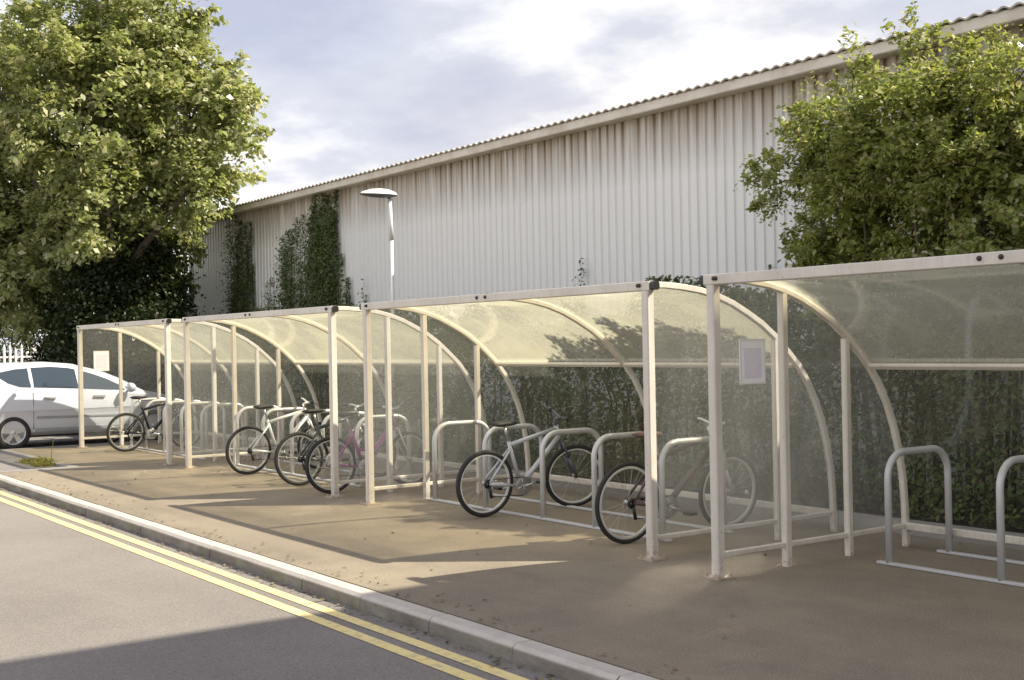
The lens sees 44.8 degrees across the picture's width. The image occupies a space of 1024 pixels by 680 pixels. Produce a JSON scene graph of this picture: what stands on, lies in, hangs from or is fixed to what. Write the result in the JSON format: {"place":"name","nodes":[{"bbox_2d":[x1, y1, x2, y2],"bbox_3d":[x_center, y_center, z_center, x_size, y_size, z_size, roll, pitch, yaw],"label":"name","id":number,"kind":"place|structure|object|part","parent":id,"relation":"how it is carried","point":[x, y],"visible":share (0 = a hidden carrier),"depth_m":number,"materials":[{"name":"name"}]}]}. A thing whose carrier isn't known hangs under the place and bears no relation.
{"place":"outdoors","nodes":[
{"label":"outdoors","id":0,"kind":"place"},
{"bbox_2d":[0,419,289,470],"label":"car park","id":1,"kind":"structure","parent":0,"point":[7,462],"depth_m":24.15,"materials":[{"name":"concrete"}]},
{"bbox_2d":[0,322,25,362],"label":"dark shrub","id":2,"kind":"object","parent":1,"relation":"on","point":[2,335],"visible":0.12,"depth_m":41.09,"materials":[{"name":"green plant"}]},
{"bbox_2d":[0,344,39,362],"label":"palisade fence","id":3,"kind":"object","parent":1,"relation":"on","point":[4,357],"visible":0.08,"depth_m":38.19,"materials":[{"name":"white paint"}]},
{"bbox_2d":[0,329,46,361],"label":"dark shrub","id":4,"kind":"object","parent":1,"relation":"on","point":[23,344],"visible":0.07,"depth_m":42.89,"materials":[{"name":"green plant"}]},
{"bbox_2d":[15,439,63,466],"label":"weed clump","id":5,"kind":"object","parent":1,"relation":"on","point":[38,461],"visible":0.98,"depth_m":19.38,"materials":[{"name":"green plant"}]},
{"bbox_2d":[11,257,72,361],"bbox_3d":[-9.956,0.062,28.675,3.063,4.357,3.057,-1,0,-35],"label":"dark shrub","id":6,"kind":"object","parent":1,"relation":"on","point":[39,349],"visible":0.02,"depth_m":28.05,"materials":[{"name":"green plant"}]},
{"bbox_2d":[27,247,152,435],"bbox_3d":[-9.046,0.070,26.963,2.983,4.596,3.018,-1,0,-35],"label":"dark shrub","id":7,"kind":"object","parent":1,"relation":"on","point":[85,306],"visible":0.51,"depth_m":26.39,"materials":[{"name":"green plant"}]},
{"bbox_2d":[0,362,184,448],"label":"parked car","id":8,"kind":"object","parent":1,"relation":"on","point":[38,399],"visible":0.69,"depth_m":22.96,"materials":[{"name":"white paint"}]},
{"bbox_3d":[-9.067,0.695,22.574,0.580,0.350,0.224,-1,0,-35],"label":"quarter window","id":9,"kind":"part","parent":8,"relation":"part of","materials":[{"name":"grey glass"}]},
{"bbox_3d":[-8.467,0.699,22.999,0.810,0.412,0.237,-1,0,-35],"label":"rear window","id":10,"kind":"part","parent":8,"relation":"part of","materials":[{"name":"grey glass"}]},
{"bbox_3d":[-7.746,0.758,23.496,0.800,0.400,0.218,-1,0,-35],"label":"front window","id":11,"kind":"part","parent":8,"relation":"part of","materials":[{"name":"grey glass"}]},
{"bbox_2d":[53,226,205,388],"bbox_3d":[-8.909,-0.516,28.865,3.484,5.299,3.552,-1,0,-35],"label":"dark shrub","id":12,"kind":"object","parent":1,"relation":"on","point":[196,292],"depth_m":28.87,"materials":[{"name":"green plant"}]},
{"bbox_2d":[0,0,275,349],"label":"broadleaf tree","id":13,"kind":"object","parent":1,"relation":"on","point":[123,82],"visible":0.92,"depth_m":26.51,"materials":[{"name":"green plant"}]},
{"bbox_2d":[86,231,211,412],"bbox_3d":[-8.237,-0.190,27.733,3.204,4.852,3.093,-1,0,-35],"label":"dark shrub","id":14,"kind":"object","parent":1,"relation":"on","point":[163,275],"visible":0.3,"depth_m":27.29,"materials":[{"name":"green plant"}]},
{"bbox_2d":[97,286,217,434],"bbox_3d":[-7.518,0.576,26.724,2.720,3.537,2.690,-1,0,-35],"label":"dark shrub","id":15,"kind":"object","parent":1,"relation":"on","point":[142,350],"visible":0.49,"depth_m":26.20,"materials":[{"name":"green plant"}]},
{"bbox_2d":[0,486,560,679],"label":"road","id":16,"kind":"structure","parent":0,"point":[76,605],"depth_m":8.22,"materials":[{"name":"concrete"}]},
{"bbox_2d":[0,491,528,679],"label":"road markings","id":17,"kind":"object","parent":16,"relation":"on","point":[459,673],"visible":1,"depth_m":8.75,"materials":[{"name":"yellow paint"}]},
{"bbox_2d":[0,474,658,679],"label":"kerb","id":18,"kind":"structure","parent":16,"relation":"on","point":[543,658],"depth_m":8.52,"materials":[{"name":"concrete"}]},
{"bbox_2d":[0,438,1023,679],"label":"pavement","id":19,"kind":"structure","parent":0,"point":[827,610],"depth_m":9.24,"materials":[{"name":"concrete"}]},
{"bbox_2d":[106,391,199,451],"bbox_3d":[-6.195,1.399,21.581,1.643,1.008,0.606,-1,0,-20],"label":"bicycle","id":20,"kind":"object","parent":19,"relation":"on","point":[152,432],"visible":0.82,"depth_m":21.38,"materials":[{"name":"paint"}]},
{"bbox_2d":[76,319,301,465],"bbox_3d":[-5.596,0.794,21.061,2.250,2.193,4.690,-1,0,-35],"label":"cycle shelter","id":21,"kind":"object","parent":19,"relation":"on","point":[166,354],"visible":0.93,"depth_m":19.83,"materials":[{"name":"beige paint"}]},
{"bbox_2d":[93,351,108,370],"bbox_3d":[-7.433,0.379,22.494,0.279,0.364,0.010,-1,0,-35],"label":"notice","id":22,"kind":"object","parent":21,"relation":"attached to","point":[101,360],"visible":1,"depth_m":22.49,"materials":[{"name":"white paper"}]},
{"bbox_2d":[128,397,250,459],"bbox_3d":[-5.530,1.452,21.047,0.789,0.867,3.600,-1,0,-35],"label":"cycle rack","id":23,"kind":"object","parent":19,"relation":"on","point":[193,402],"visible":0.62,"depth_m":20.61,"materials":[{"name":"metal"}]},
{"bbox_2d":[225,396,338,474],"bbox_3d":[-3.156,1.321,17.271,1.747,1.023,0.629,-1,3,-36],"label":"bicycle","id":24,"kind":"object","parent":19,"relation":"on","point":[251,450],"visible":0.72,"depth_m":17.10,"materials":[{"name":"paint"}]},
{"bbox_2d":[234,405,413,486],"bbox_3d":[-2.675,1.386,17.005,0.789,0.867,3.920,-1,0,-35],"label":"cycle rack","id":25,"kind":"object","parent":19,"relation":"on","point":[325,421],"visible":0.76,"depth_m":16.79,"materials":[{"name":"metal"}]},
{"bbox_2d":[181,306,487,498],"bbox_3d":[-2.522,0.722,16.707,2.250,2.193,4.810,-1,0,-35],"label":"cycle shelter","id":26,"kind":"object","parent":19,"relation":"on","point":[333,336],"visible":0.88,"depth_m":15.27,"materials":[{"name":"beige paint"}]},
{"bbox_2d":[274,403,395,485],"bbox_3d":[-2.231,1.301,15.841,1.748,1.020,0.631,-1,-3,-35],"label":"bicycle","id":27,"kind":"object","parent":19,"relation":"on","point":[299,458],"visible":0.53,"depth_m":15.65,"materials":[{"name":"paint"}]},
{"bbox_2d":[305,404,431,493],"bbox_3d":[-1.703,1.289,14.928,1.739,1.018,0.632,-1,-2,-35],"label":"bicycle","id":28,"kind":"object","parent":19,"relation":"on","point":[354,465],"visible":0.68,"depth_m":14.78,"materials":[{"name":"paint"}]},
{"bbox_2d":[0,463,977,679],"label":"leaf litter","id":29,"kind":"object","parent":19,"relation":"on","point":[497,661],"visible":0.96,"depth_m":9.23,"materials":[{"name":"brown plant"}]},
{"bbox_2d":[456,407,604,516],"bbox_3d":[0.194,1.237,12.636,1.757,1.038,0.616,-1,3,-33],"label":"bicycle","id":30,"kind":"object","parent":19,"relation":"on","point":[520,484],"visible":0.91,"depth_m":12.53,"materials":[{"name":"paint"}]},
{"bbox_2d":[429,420,733,541],"bbox_3d":[0.518,1.311,12.414,0.789,0.867,3.916,-1,0,-35],"label":"cycle rack","id":31,"kind":"object","parent":19,"relation":"on","point":[596,449],"visible":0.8,"depth_m":12.07,"materials":[{"name":"metal"}]},
{"bbox_2d":[359,281,837,561],"bbox_3d":[0.611,0.649,12.272,2.250,2.193,4.810,-1,0,-35],"label":"cycle shelter","id":32,"kind":"object","parent":19,"relation":"on","point":[646,393],"visible":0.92,"depth_m":11.41,"materials":[{"name":"beige paint"}]},
{"bbox_2d":[595,415,757,543],"bbox_3d":[1.474,1.211,10.889,1.880,1.029,0.633,-1,3,-34],"label":"bicycle","id":33,"kind":"object","parent":19,"relation":"on","point":[631,503],"visible":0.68,"depth_m":10.79,"materials":[{"name":"paint"}]},
{"bbox_2d":[699,249,1023,580],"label":"cycle shelter","id":34,"kind":"object","parent":19,"relation":"on","point":[759,278],"visible":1,"depth_m":9.31,"materials":[{"name":"beige paint"}]},
{"bbox_2d":[739,339,765,384],"bbox_3d":[1.777,0.159,9.180,0.264,0.334,0.010,-1,0,-35],"label":"notice","id":35,"kind":"object","parent":34,"relation":"attached to","point":[752,366],"visible":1,"depth_m":9.17,"materials":[{"name":"white paper"}]},
{"bbox_2d":[876,445,1023,586],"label":"cycle rack","id":36,"kind":"object","parent":19,"relation":"on","point":[1006,465],"visible":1,"depth_m":9.32,"materials":[{"name":"metal"}]},
{"bbox_2d":[0,0,1023,355],"label":"sky","id":37,"kind":"structure","parent":0,"point":[353,86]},
{"bbox_2d":[189,2,1023,497],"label":"warehouse","id":38,"kind":"structure","parent":0,"point":[635,190],"depth_m":18.21,"materials":[{"name":"paint"}]},
{"bbox_2d":[216,214,255,405],"bbox_3d":[-6.412,-0.491,28.403,0.666,4.878,1.663,-1,0,-35],"label":"wall ivy","id":39,"kind":"object","parent":38,"relation":"attached to","point":[234,307],"depth_m":28.44,"materials":[{"name":"green plant"}]},
{"bbox_2d":[261,278,274,418],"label":"wall ivy","id":40,"kind":"object","parent":38,"relation":"attached to","point":[267,298],"depth_m":27.29,"materials":[{"name":"green plant"}]},
{"bbox_2d":[265,228,295,379],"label":"wall ivy","id":41,"kind":"object","parent":38,"relation":"attached to","point":[283,277],"depth_m":26.50,"materials":[{"name":"green plant"}]},
{"bbox_2d":[281,214,314,407],"bbox_3d":[-4.490,-0.360,25.738,0.607,4.525,1.047,-1,0,-35],"label":"wall ivy","id":42,"kind":"object","parent":38,"relation":"attached to","point":[300,298],"depth_m":25.90,"materials":[{"name":"green plant"}]},
{"bbox_2d":[294,190,341,414],"bbox_3d":[-3.944,-0.565,24.922,0.652,4.910,1.348,-1,0,-35],"label":"wall ivy","id":43,"kind":"object","parent":38,"relation":"attached to","point":[319,287],"depth_m":24.94,"materials":[{"name":"green plant"}]},
{"bbox_2d":[327,253,352,428],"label":"wall ivy","id":44,"kind":"object","parent":38,"relation":"attached to","point":[347,299],"depth_m":24.38,"materials":[{"name":"green plant"}]},
{"bbox_2d":[357,279,366,340],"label":"wall ivy","id":45,"kind":"object","parent":38,"relation":"attached to","point":[364,301],"depth_m":23.78,"materials":[{"name":"green plant"}]},
{"bbox_2d":[563,258,587,455],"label":"wall ivy","id":46,"kind":"object","parent":38,"relation":"attached to","point":[580,274],"depth_m":18.30,"materials":[{"name":"green plant"}]},
{"bbox_2d":[765,264,774,471],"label":"wall ivy","id":47,"kind":"object","parent":38,"relation":"attached to","point":[770,266],"depth_m":15.30,"materials":[{"name":"green plant"}]},
{"label":"ground","id":48,"kind":"structure","parent":0,"visible":0},
{"bbox_2d":[0,438,194,472],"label":"pavement edging","id":49,"kind":"object","parent":48,"relation":"on","point":[60,465],"visible":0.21,"depth_m":20.92,"materials":[{"name":"concrete"}]},
{"bbox_2d":[204,435,1023,549],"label":"bed edging","id":50,"kind":"object","parent":48,"relation":"on","point":[864,521],"depth_m":11.64,"materials":[{"name":"concrete"}]},
{"bbox_2d":[230,430,1023,533],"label":"planting bed","id":51,"kind":"object","parent":48,"relation":"on","point":[897,514],"depth_m":13.27,"materials":[{"name":"soil"}]},
{"bbox_2d":[360,188,399,454],"bbox_3d":[-1.995,-0.248,18.919,0.620,4.125,0.270,-1,0,-35],"label":"street lamp","id":52,"kind":"object","parent":51,"relation":"on","point":[388,194],"visible":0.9,"depth_m":19.01,"materials":[{"name":"white metal"}]},
{"bbox_2d":[193,246,1023,528],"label":"hedge","id":53,"kind":"object","parent":51,"relation":"on","point":[296,341],"visible":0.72,"depth_m":13.42,"materials":[{"name":"green plant"}]},
{"bbox_2d":[733,0,1023,515],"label":"tall shrub","id":54,"kind":"object","parent":51,"relation":"on","point":[938,156],"visible":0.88,"depth_m":11.78,"materials":[{"name":"green plant"}]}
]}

